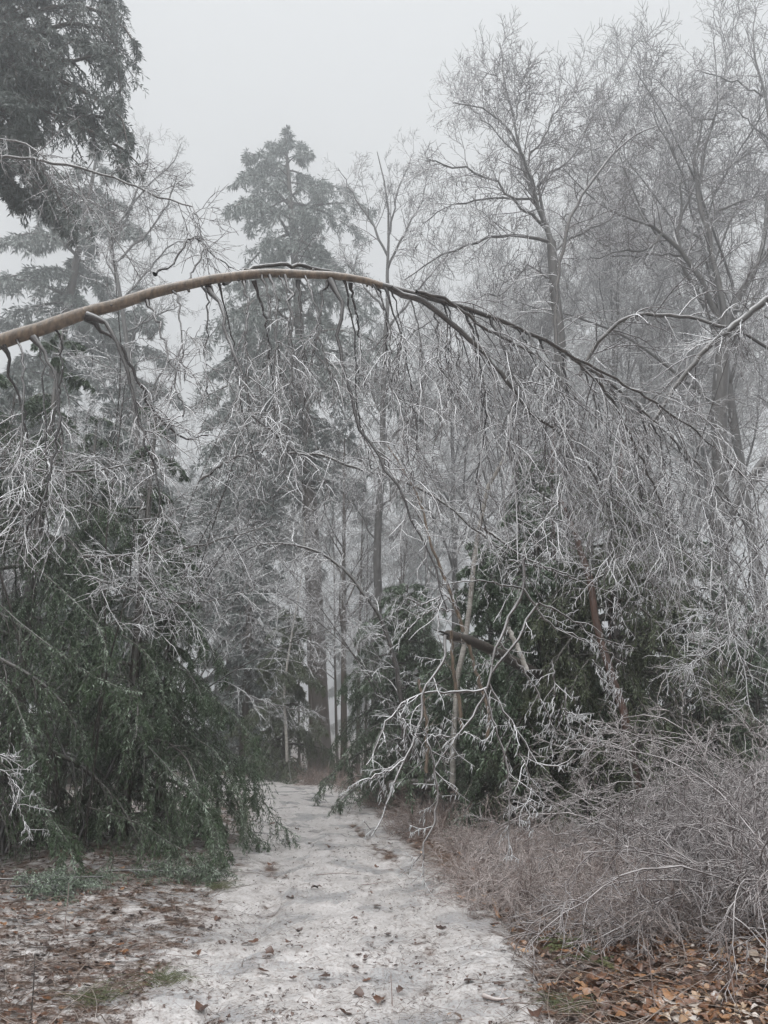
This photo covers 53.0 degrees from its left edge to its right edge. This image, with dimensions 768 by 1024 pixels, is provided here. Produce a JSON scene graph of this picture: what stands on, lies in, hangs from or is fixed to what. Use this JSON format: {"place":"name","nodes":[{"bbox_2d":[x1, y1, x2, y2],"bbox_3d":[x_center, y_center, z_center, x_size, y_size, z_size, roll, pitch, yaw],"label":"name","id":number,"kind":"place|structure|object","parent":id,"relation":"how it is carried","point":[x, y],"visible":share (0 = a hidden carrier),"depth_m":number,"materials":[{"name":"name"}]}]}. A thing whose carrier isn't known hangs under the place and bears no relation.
{"place":"outdoors","nodes":[
{"label":"outdoors","id":0,"kind":"place"},
{"bbox_2d":[0,723,56,843],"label":"iced sprig","id":1,"kind":"object","parent":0,"point":[14,756],"visible":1,"depth_m":6.14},
{"bbox_2d":[0,103,238,274],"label":"leaning limb","id":2,"kind":"object","parent":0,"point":[37,159],"visible":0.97,"depth_m":8.56,"materials":[{"name":"grey plant"}]},
{"bbox_2d":[196,425,304,525],"bbox_3d":[-1.635,-0.490,9.479,1.308,1.443,1.471,0,-15,0],"label":"limb","id":3,"kind":"object","parent":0,"point":[216,467],"visible":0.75,"depth_m":9.44,"materials":[{"name":"grey plant"}]},
{"bbox_2d":[64,803,586,1023],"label":"path","id":4,"kind":"structure","parent":0,"point":[357,1005],"depth_m":5.40,"materials":[{"name":"snow"}]},
{"bbox_2d":[0,730,767,1023],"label":"ground","id":5,"kind":"structure","parent":0,"point":[321,946],"depth_m":6.12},
{"bbox_2d":[0,374,69,787],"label":"spruce","id":6,"kind":"object","parent":5,"relation":"on","point":[5,401],"visible":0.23,"depth_m":19.94,"materials":[{"name":"grey plant"}]},
{"bbox_2d":[0,374,99,864],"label":"hemlock","id":7,"kind":"object","parent":5,"relation":"on","point":[3,429],"visible":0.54,"depth_m":9.69,"materials":[{"name":"green plant"}]},
{"bbox_2d":[9,859,93,905],"bbox_3d":[-3.191,3.534,7.243,0.826,0.457,0.886,0,-15,0],"label":"fallen bough","id":8,"kind":"object","parent":5,"relation":"on","point":[57,887],"visible":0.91,"depth_m":7.19,"materials":[{"name":"green plant"}]},
{"bbox_2d":[0,864,129,893],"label":"fallen bough","id":9,"kind":"object","parent":5,"relation":"on","point":[91,878],"visible":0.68,"depth_m":7.62,"materials":[{"name":"green plant"}]},
{"bbox_2d":[0,416,139,783],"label":"spruce","id":10,"kind":"object","parent":5,"relation":"on","point":[124,447],"visible":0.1,"depth_m":22.65,"materials":[{"name":"grey plant"}]},
{"bbox_2d":[0,0,148,249],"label":"white pine","id":11,"kind":"object","parent":5,"relation":"on","point":[30,95],"visible":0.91,"depth_m":14.40,"materials":[{"name":"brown plant"}]},
{"bbox_2d":[0,328,159,879],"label":"hemlock","id":12,"kind":"object","parent":5,"relation":"on","point":[24,609],"visible":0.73,"depth_m":9.79,"materials":[{"name":"green plant"}]},
{"bbox_2d":[0,147,160,732],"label":"white pine","id":13,"kind":"object","parent":5,"relation":"on","point":[72,296],"visible":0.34,"depth_m":35.44,"materials":[{"name":"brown plant"}]},
{"bbox_2d":[43,974,149,1010],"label":"grass tuft","id":14,"kind":"object","parent":5,"relation":"on","point":[88,999],"visible":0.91,"depth_m":4.74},
{"bbox_2d":[0,396,197,854],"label":"understorey tree","id":15,"kind":"object","parent":5,"relation":"on","point":[3,850],"visible":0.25,"depth_m":12.41,"materials":[{"name":"grey plant"}]},
{"bbox_2d":[0,416,215,835],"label":"hemlock","id":16,"kind":"object","parent":5,"relation":"on","point":[140,522],"visible":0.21,"depth_m":13.29,"materials":[{"name":"green plant"}]},
{"bbox_2d":[48,283,201,771],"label":"white pine","id":17,"kind":"object","parent":5,"relation":"on","point":[154,326],"visible":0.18,"depth_m":42.95,"materials":[{"name":"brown plant"}]},
{"bbox_2d":[21,407,234,889],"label":"hemlock","id":18,"kind":"object","parent":5,"relation":"on","point":[132,676],"visible":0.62,"depth_m":10.24,"materials":[{"name":"green plant"}]},
{"bbox_2d":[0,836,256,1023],"bbox_3d":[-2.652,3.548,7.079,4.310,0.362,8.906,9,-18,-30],"label":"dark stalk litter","id":19,"kind":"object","parent":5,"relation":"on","point":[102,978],"visible":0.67,"depth_m":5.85,"materials":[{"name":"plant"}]},
{"bbox_2d":[66,113,212,772],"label":"bare tree","id":20,"kind":"object","parent":5,"relation":"on","point":[122,311],"visible":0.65,"depth_m":28.63,"materials":[{"name":"grey plant"}]},
{"bbox_2d":[0,311,303,848],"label":"understorey tree","id":21,"kind":"object","parent":5,"relation":"on","point":[56,793],"visible":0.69,"depth_m":9.37,"materials":[{"name":"grey plant"}]},
{"bbox_2d":[0,398,190,539],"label":"leaning limb","id":22,"kind":"object","parent":21,"relation":"attached to","point":[70,472],"visible":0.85,"depth_m":7.37,"materials":[{"name":"grey plant"}]},
{"bbox_2d":[83,509,305,646],"bbox_3d":[-1.924,0.681,8.005,2.386,1.430,1.186,4,-16,-15],"label":"leaning limb","id":23,"kind":"object","parent":21,"relation":"attached to","point":[179,549],"visible":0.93,"depth_m":8.15,"materials":[{"name":"grey plant"}]},
{"bbox_2d":[88,559,307,681],"bbox_3d":[-1.968,1.052,7.929,2.290,1.368,1.131,0,-15,0],"label":"leaning limb","id":24,"kind":"object","parent":21,"relation":"attached to","point":[197,600],"visible":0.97,"depth_m":7.99,"materials":[{"name":"grey plant"}]},
{"bbox_2d":[114,961,209,995],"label":"grass tuft","id":25,"kind":"object","parent":5,"relation":"on","point":[167,978],"visible":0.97,"depth_m":5.10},
{"bbox_2d":[26,545,300,869],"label":"hemlock","id":26,"kind":"object","parent":5,"relation":"on","point":[200,698],"visible":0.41,"depth_m":10.59,"materials":[{"name":"green plant"}]},
{"bbox_2d":[0,140,336,806],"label":"understorey tree","id":27,"kind":"object","parent":5,"relation":"on","point":[106,286],"visible":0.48,"depth_m":11.68,"materials":[{"name":"grey plant"}]},
{"bbox_2d":[0,135,187,323],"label":"leaning limb","id":28,"kind":"object","parent":27,"relation":"attached to","point":[138,275],"visible":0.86,"depth_m":9.32,"materials":[{"name":"grey plant"}]},
{"bbox_2d":[107,847,240,885],"bbox_3d":[-2.244,3.928,8.308,1.440,0.507,0.685,7,-17,-24],"label":"fallen bough","id":29,"kind":"object","parent":5,"relation":"on","point":[158,870],"visible":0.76,"depth_m":8.23,"materials":[{"name":"green plant"}]},
{"bbox_2d":[0,401,376,805],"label":"understorey tree","id":30,"kind":"object","parent":5,"relation":"on","point":[268,630],"visible":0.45,"depth_m":16.84,"materials":[{"name":"grey plant"}]},
{"bbox_2d":[185,577,267,770],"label":"spruce","id":31,"kind":"object","parent":5,"relation":"on","point":[222,632],"visible":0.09,"depth_m":35.34,"materials":[{"name":"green plant"}]},
{"bbox_2d":[169,490,308,772],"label":"spruce","id":32,"kind":"object","parent":5,"relation":"on","point":[249,686],"visible":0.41,"depth_m":28.40,"materials":[{"name":"grey plant"}]},
{"bbox_2d":[83,368,397,833],"bbox_3d":[-3.134,1.777,12.332,3.911,6.270,8.565,12,-19,-36],"label":"understorey tree","id":33,"kind":"object","parent":5,"relation":"on","point":[233,540],"visible":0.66,"depth_m":10.76,"materials":[{"name":"grey plant"}]},
{"bbox_2d":[159,323,348,757],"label":"white pine","id":34,"kind":"object","parent":5,"relation":"on","point":[223,414],"visible":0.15,"depth_m":46.27,"materials":[{"name":"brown plant"}]},
{"bbox_2d":[224,608,339,783],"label":"hemlock","id":35,"kind":"object","parent":5,"relation":"on","point":[294,688],"visible":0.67,"depth_m":23.74,"materials":[{"name":"green plant"}]},
{"bbox_2d":[264,495,333,765],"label":"slim tree","id":36,"kind":"object","parent":5,"relation":"on","point":[299,754],"visible":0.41,"depth_m":31.34,"materials":[{"name":"grey plant"}]},
{"bbox_2d":[166,125,445,773],"bbox_3d":[-3.589,-4.725,36.848,12.923,33.238,12.507,10,-18,-31],"label":"white pine","id":37,"kind":"object","parent":5,"relation":"on","point":[259,174],"visible":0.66,"depth_m":37.55,"materials":[{"name":"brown plant"}]},
{"bbox_2d":[274,503,338,773],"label":"slim tree","id":38,"kind":"object","parent":5,"relation":"on","point":[310,586],"visible":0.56,"depth_m":28.06,"materials":[{"name":"grey plant"}]},
{"bbox_2d":[71,791,574,1023],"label":"path debris leaves","id":39,"kind":"object","parent":5,"relation":"on","point":[311,1007],"visible":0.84,"depth_m":5.38,"materials":[{"name":"brown plant"}]},
{"bbox_2d":[213,520,434,761],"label":"bowed sapling","id":40,"kind":"object","parent":5,"relation":"on","point":[366,596],"visible":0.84,"depth_m":12.52,"materials":[{"name":"grey plant"}]},
{"bbox_2d":[297,499,363,773],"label":"slim tree","id":41,"kind":"object","parent":5,"relation":"on","point":[335,704],"visible":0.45,"depth_m":30.22,"materials":[{"name":"grey plant"}]},
{"bbox_2d":[308,403,392,777],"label":"slim tree","id":42,"kind":"object","parent":5,"relation":"on","point":[343,674],"visible":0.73,"depth_m":24.95,"materials":[{"name":"grey plant"}]},
{"bbox_2d":[308,452,397,773],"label":"slim tree","id":43,"kind":"object","parent":5,"relation":"on","point":[359,598],"visible":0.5,"depth_m":26.29,"materials":[{"name":"grey plant"}]},
{"bbox_2d":[328,487,393,738],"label":"spruce","id":44,"kind":"object","parent":5,"relation":"on","point":[349,662],"visible":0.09,"depth_m":113.17,"materials":[{"name":"grey plant"}]},
{"bbox_2d":[332,498,407,763],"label":"slim tree","id":45,"kind":"object","parent":5,"relation":"on","point":[386,538],"visible":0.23,"depth_m":29.35,"materials":[{"name":"grey plant"}]},
{"bbox_2d":[0,204,767,687],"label":"bent tree","id":46,"kind":"object","parent":5,"relation":"on","point":[572,442],"visible":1,"depth_m":5.39,"materials":[{"name":"grey plant"}]},
{"bbox_2d":[0,826,767,1023],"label":"leaf litter","id":47,"kind":"object","parent":5,"relation":"on","point":[707,1015],"visible":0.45,"depth_m":5.12,"materials":[{"name":"plant"}]},
{"bbox_2d":[320,127,483,771],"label":"bare tree","id":48,"kind":"object","parent":5,"relation":"on","point":[377,536],"visible":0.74,"depth_m":25.94,"materials":[{"name":"grey plant"}]},
{"bbox_2d":[360,498,445,768],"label":"slim tree","id":49,"kind":"object","parent":5,"relation":"on","point":[401,545],"visible":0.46,"depth_m":24.52,"materials":[{"name":"grey plant"}]},
{"bbox_2d":[357,492,450,754],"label":"slim tree","id":50,"kind":"object","parent":5,"relation":"on","point":[404,568],"visible":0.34,"depth_m":28.59,"materials":[{"name":"grey plant"}]},
{"bbox_2d":[355,479,463,741],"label":"spruce","id":51,"kind":"object","parent":5,"relation":"on","point":[434,626],"visible":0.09,"depth_m":85.46,"materials":[{"name":"grey plant"}]},
{"bbox_2d":[311,583,512,816],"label":"hemlock","id":52,"kind":"object","parent":5,"relation":"on","point":[432,645],"visible":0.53,"depth_m":16.26,"materials":[{"name":"green plant"}]},
{"bbox_2d":[371,785,457,820],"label":"weed tuft","id":53,"kind":"object","parent":5,"relation":"on","point":[401,808],"visible":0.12,"depth_m":13.69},
{"bbox_2d":[330,360,524,747],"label":"bare tree","id":54,"kind":"object","parent":5,"relation":"on","point":[440,555],"visible":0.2,"depth_m":53.66,"materials":[{"name":"grey plant"}]},
{"bbox_2d":[376,788,485,834],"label":"shrub","id":55,"kind":"object","parent":5,"relation":"on","point":[400,822],"visible":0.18,"depth_m":12.48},
{"bbox_2d":[375,788,504,842],"bbox_3d":[0.812,5.019,11.918,2.051,1.398,1.931,3,-16,-11],"label":"weed tuft","id":56,"kind":"object","parent":5,"relation":"on","point":[421,834],"visible":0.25,"depth_m":11.80,"materials":[{"name":"plant"}]},
{"bbox_2d":[201,491,695,811],"bbox_3d":[1.349,2.861,15.469,8.992,5.939,6.329,-5,-16,16],"label":"understorey tree","id":57,"kind":"object","parent":5,"relation":"on","point":[349,649],"visible":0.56,"depth_m":14.66,"materials":[{"name":"grey plant"}]},
{"bbox_2d":[418,446,515,643],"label":"bare tree","id":58,"kind":"object","parent":5,"relation":"on","point":[448,563],"visible":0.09,"depth_m":96.92,"materials":[{"name":"grey plant"}]},
{"bbox_2d":[390,802,560,896],"bbox_3d":[1.095,3.878,8.300,2.069,1.419,1.957,0,-15,0],"label":"shrub","id":59,"kind":"object","parent":5,"relation":"on","point":[459,862],"visible":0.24,"depth_m":8.21,"materials":[{"name":"plant"}]},
{"bbox_2d":[425,783,534,859],"bbox_3d":[1.424,4.424,10.299,1.911,1.517,1.872,0,-15,0],"label":"shrub","id":60,"kind":"object","parent":5,"relation":"on","point":[458,840],"visible":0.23,"depth_m":10.22,"materials":[{"name":"plant"}]},
{"bbox_2d":[335,223,630,772],"bbox_3d":[3.993,-1.051,36.014,14.457,25.580,11.810,0,-15,0],"label":"bare tree","id":61,"kind":"object","parent":5,"relation":"on","point":[453,562],"visible":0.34,"depth_m":35.45,"materials":[{"name":"grey plant"}]},
{"bbox_2d":[388,539,589,839],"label":"hemlock","id":62,"kind":"object","parent":5,"relation":"on","point":[489,614],"visible":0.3,"depth_m":12.70,"materials":[{"name":"green plant"}]},
{"bbox_2d":[449,456,528,787],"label":"white birch","id":63,"kind":"object","parent":5,"relation":"on","point":[452,778],"visible":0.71,"depth_m":12.38,"materials":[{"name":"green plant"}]},
{"bbox_2d":[340,528,680,896],"bbox_3d":[1.001,1.315,5.634,2.678,2.555,0.785,3,-16,-11],"label":"iced birch sapling","id":64,"kind":"object","parent":5,"relation":"on","point":[488,699],"visible":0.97,"depth_m":5.57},
{"bbox_2d":[402,177,622,671],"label":"bare tree","id":65,"kind":"object","parent":5,"relation":"on","point":[547,323],"visible":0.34,"depth_m":33.85,"materials":[{"name":"grey plant"}]},
{"bbox_2d":[388,4,651,797],"bbox_3d":[3.662,-3.811,17.739,7.174,20.347,4.463,0,-15,0],"label":"oak tree","id":66,"kind":"object","parent":5,"relation":"on","point":[529,180],"visible":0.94,"depth_m":18.81,"materials":[{"name":"grey plant"}]},
{"bbox_2d":[415,830,637,933],"bbox_3d":[1.260,3.598,7.069,1.870,1.401,2.295,8,-17,-27],"label":"shrub","id":67,"kind":"object","parent":5,"relation":"on","point":[511,897],"visible":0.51,"depth_m":6.88,"materials":[{"name":"plant"}]},
{"bbox_2d":[466,787,604,876],"bbox_3d":[1.899,3.968,8.921,1.942,1.530,2.101,0,-15,0],"label":"shrub","id":68,"kind":"object","parent":5,"relation":"on","point":[548,832],"visible":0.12,"depth_m":8.87,"materials":[{"name":"plant"}]},
{"bbox_2d":[391,233,693,724],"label":"bare tree","id":69,"kind":"object","parent":5,"relation":"on","point":[553,393],"visible":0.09,"depth_m":48.91,"materials":[{"name":"grey plant"}]},
{"bbox_2d":[490,375,594,778],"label":"slim tree","id":70,"kind":"object","parent":5,"relation":"on","point":[553,532],"visible":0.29,"depth_m":13.42,"materials":[{"name":"grey plant"}]},
{"bbox_2d":[433,629,577,701],"bbox_3d":[1.907,2.307,10.956,0.347,0.806,5.530,-9,-18,29],"label":"broken trunk","id":71,"kind":"object","parent":70,"relation":"attached to","point":[482,645],"visible":0.58,"depth_m":10.33,"materials":[{"name":"wood"}]},
{"bbox_2d":[329,191,767,738],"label":"understorey tree","id":72,"kind":"object","parent":5,"relation":"on","point":[704,428],"visible":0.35,"depth_m":13.23,"materials":[{"name":"grey plant"}]},
{"bbox_2d":[438,449,661,838],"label":"hemlock","id":73,"kind":"object","parent":5,"relation":"on","point":[523,611],"visible":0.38,"depth_m":12.16,"materials":[{"name":"green plant"}]},
{"bbox_2d":[457,822,668,926],"bbox_3d":[1.727,3.616,7.168,2.082,1.448,2.134,0,-15,0],"label":"shrub","id":74,"kind":"object","parent":5,"relation":"on","point":[523,886],"visible":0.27,"depth_m":7.11,"materials":[{"name":"plant"}]},
{"bbox_2d":[358,279,767,771],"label":"understorey tree","id":75,"kind":"object","parent":5,"relation":"on","point":[733,669],"visible":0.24,"depth_m":12.91,"materials":[{"name":"grey plant"}]},
{"bbox_2d":[497,477,644,808],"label":"red cedar","id":76,"kind":"object","parent":5,"relation":"on","point":[622,707],"visible":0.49,"depth_m":11.20,"materials":[{"name":"brown plant"}]},
{"bbox_2d":[391,356,767,721],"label":"understorey tree","id":77,"kind":"object","parent":5,"relation":"on","point":[456,526],"visible":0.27,"depth_m":15.93,"materials":[{"name":"grey plant"}]},
{"bbox_2d":[494,119,672,361],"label":"bowed sapling","id":78,"kind":"object","parent":5,"relation":"on","point":[560,258],"visible":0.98,"depth_m":12.08,"materials":[{"name":"grey plant"}]},
{"bbox_2d":[506,809,668,878],"bbox_3d":[2.313,3.972,8.697,1.842,1.328,2.255,0,-15,0],"label":"shrub","id":79,"kind":"object","parent":5,"relation":"on","point":[583,838],"visible":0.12,"depth_m":8.41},
{"bbox_2d":[485,329,694,639],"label":"bare tree","id":80,"kind":"object","parent":5,"relation":"on","point":[588,425],"visible":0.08,"depth_m":73.95,"materials":[{"name":"grey plant"}]},
{"bbox_2d":[451,0,767,692],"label":"bare tree","id":81,"kind":"object","parent":5,"relation":"on","point":[730,404],"visible":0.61,"depth_m":24.07,"materials":[{"name":"grey plant"}]},
{"bbox_2d":[465,474,763,846],"bbox_3d":[3.739,2.850,11.974,4.554,7.032,4.895,5,-16,-16],"label":"hemlock","id":82,"kind":"object","parent":5,"relation":"on","point":[563,656],"visible":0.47,"depth_m":11.49,"materials":[{"name":"green plant"}]},
{"bbox_2d":[464,725,767,929],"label":"iced shrub","id":83,"kind":"object","parent":5,"relation":"on","point":[603,826],"visible":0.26,"depth_m":8.05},
{"bbox_2d":[500,199,753,720],"bbox_3d":[12.654,-2.563,38.046,12.934,29.856,11.915,8,-17,-26],"label":"bare tree","id":84,"kind":"object","parent":5,"relation":"on","point":[643,400],"visible":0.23,"depth_m":38.67,"materials":[{"name":"grey plant"}]},
{"bbox_2d":[517,835,743,952],"bbox_3d":[2.131,3.369,6.418,2.222,1.293,1.835,0,-15,0],"label":"shrub","id":85,"kind":"object","parent":5,"relation":"on","point":[569,925],"visible":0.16,"depth_m":6.22,"materials":[{"name":"plant"}]},
{"bbox_2d":[495,671,767,917],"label":"iced shrub","id":86,"kind":"object","parent":5,"relation":"on","point":[708,775],"visible":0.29,"depth_m":7.67,"materials":[{"name":"plant"}]},
{"bbox_2d":[499,706,767,1014],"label":"iced shrub","id":87,"kind":"object","parent":5,"relation":"on","point":[759,879],"visible":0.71,"depth_m":5.86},
{"bbox_2d":[500,122,767,659],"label":"bare tree","id":88,"kind":"object","parent":5,"relation":"on","point":[608,324],"visible":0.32,"depth_m":32.49,"materials":[{"name":"grey plant"}]},
{"bbox_2d":[500,661,767,873],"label":"iced shrub","id":89,"kind":"object","parent":5,"relation":"on","point":[645,796],"visible":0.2,"depth_m":9.07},
{"bbox_2d":[502,760,767,966],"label":"iced shrub","id":90,"kind":"object","parent":5,"relation":"on","point":[665,898],"visible":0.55,"depth_m":6.01,"materials":[{"name":"plant"}]},
{"bbox_2d":[510,622,767,900],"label":"iced shrub","id":91,"kind":"object","parent":5,"relation":"on","point":[733,726],"visible":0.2,"depth_m":9.48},
{"bbox_2d":[541,0,767,760],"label":"oak tree","id":92,"kind":"object","parent":5,"relation":"on","point":[682,256],"visible":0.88,"depth_m":21.19,"materials":[{"name":"grey plant"}]},
{"bbox_2d":[718,444,767,544],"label":"leaning limb","id":93,"kind":"object","parent":92,"relation":"attached to","point":[758,465],"visible":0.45,"depth_m":17.99,"materials":[{"name":"grey plant"}]},
{"bbox_2d":[541,831,767,969],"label":"shrub","id":94,"kind":"object","parent":5,"relation":"on","point":[654,918],"visible":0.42,"depth_m":5.96,"materials":[{"name":"plant"}]},
{"bbox_2d":[548,100,767,537],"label":"bare tree","id":95,"kind":"object","parent":5,"relation":"on","point":[698,439],"visible":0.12,"depth_m":43.05,"materials":[{"name":"grey plant"}]},
{"bbox_2d":[566,150,767,710],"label":"bare tree","id":96,"kind":"object","parent":5,"relation":"on","point":[689,311],"visible":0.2,"depth_m":36.31,"materials":[{"name":"grey plant"}]},
{"bbox_2d":[588,312,767,742],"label":"bare tree","id":97,"kind":"object","parent":5,"relation":"on","point":[690,580],"visible":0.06,"depth_m":60.13,"materials":[{"name":"grey plant"}]},
{"bbox_2d":[621,530,767,815],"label":"hemlock","id":98,"kind":"object","parent":5,"relation":"on","point":[738,738],"visible":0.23,"depth_m":13.41,"materials":[{"name":"green plant"}]},
{"bbox_2d":[645,585,767,722],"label":"bowed sapling","id":99,"kind":"object","parent":5,"relation":"on","point":[691,675],"visible":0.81,"depth_m":6.93,"materials":[{"name":"grey plant"}]},
{"bbox_2d":[695,623,767,774],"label":"hemlock","id":100,"kind":"object","parent":5,"relation":"on","point":[756,702],"visible":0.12,"depth_m":16.00,"materials":[{"name":"green plant"}]},
{"bbox_2d":[0,0,767,730],"label":"sky","id":101,"kind":"structure","parent":0,"point":[226,76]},
{"bbox_2d":[284,441,519,596],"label":"bowed sapling","id":102,"kind":"object","parent":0,"point":[483,534],"visible":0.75,"depth_m":9.52,"materials":[{"name":"grey plant"}]},
{"bbox_2d":[386,445,494,772],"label":"birch sapling","id":103,"kind":"object","parent":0,"point":[458,697],"visible":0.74,"depth_m":8.55,"materials":[{"name":"beige plant"}]},
{"bbox_2d":[575,245,767,395],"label":"bowed sapling","id":104,"kind":"object","parent":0,"point":[637,315],"visible":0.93,"depth_m":8.71,"materials":[{"name":"grey plant"}]},
{"bbox_2d":[634,283,767,453],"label":"leaning limb","id":105,"kind":"object","parent":104,"relation":"attached to","point":[760,304],"visible":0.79,"depth_m":8.24,"materials":[{"name":"grey plant"}]},
{"bbox_2d":[669,568,767,668],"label":"bowed sapling","id":106,"kind":"object","parent":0,"point":[738,633],"visible":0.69,"depth_m":6.92,"materials":[{"name":"grey plant"}]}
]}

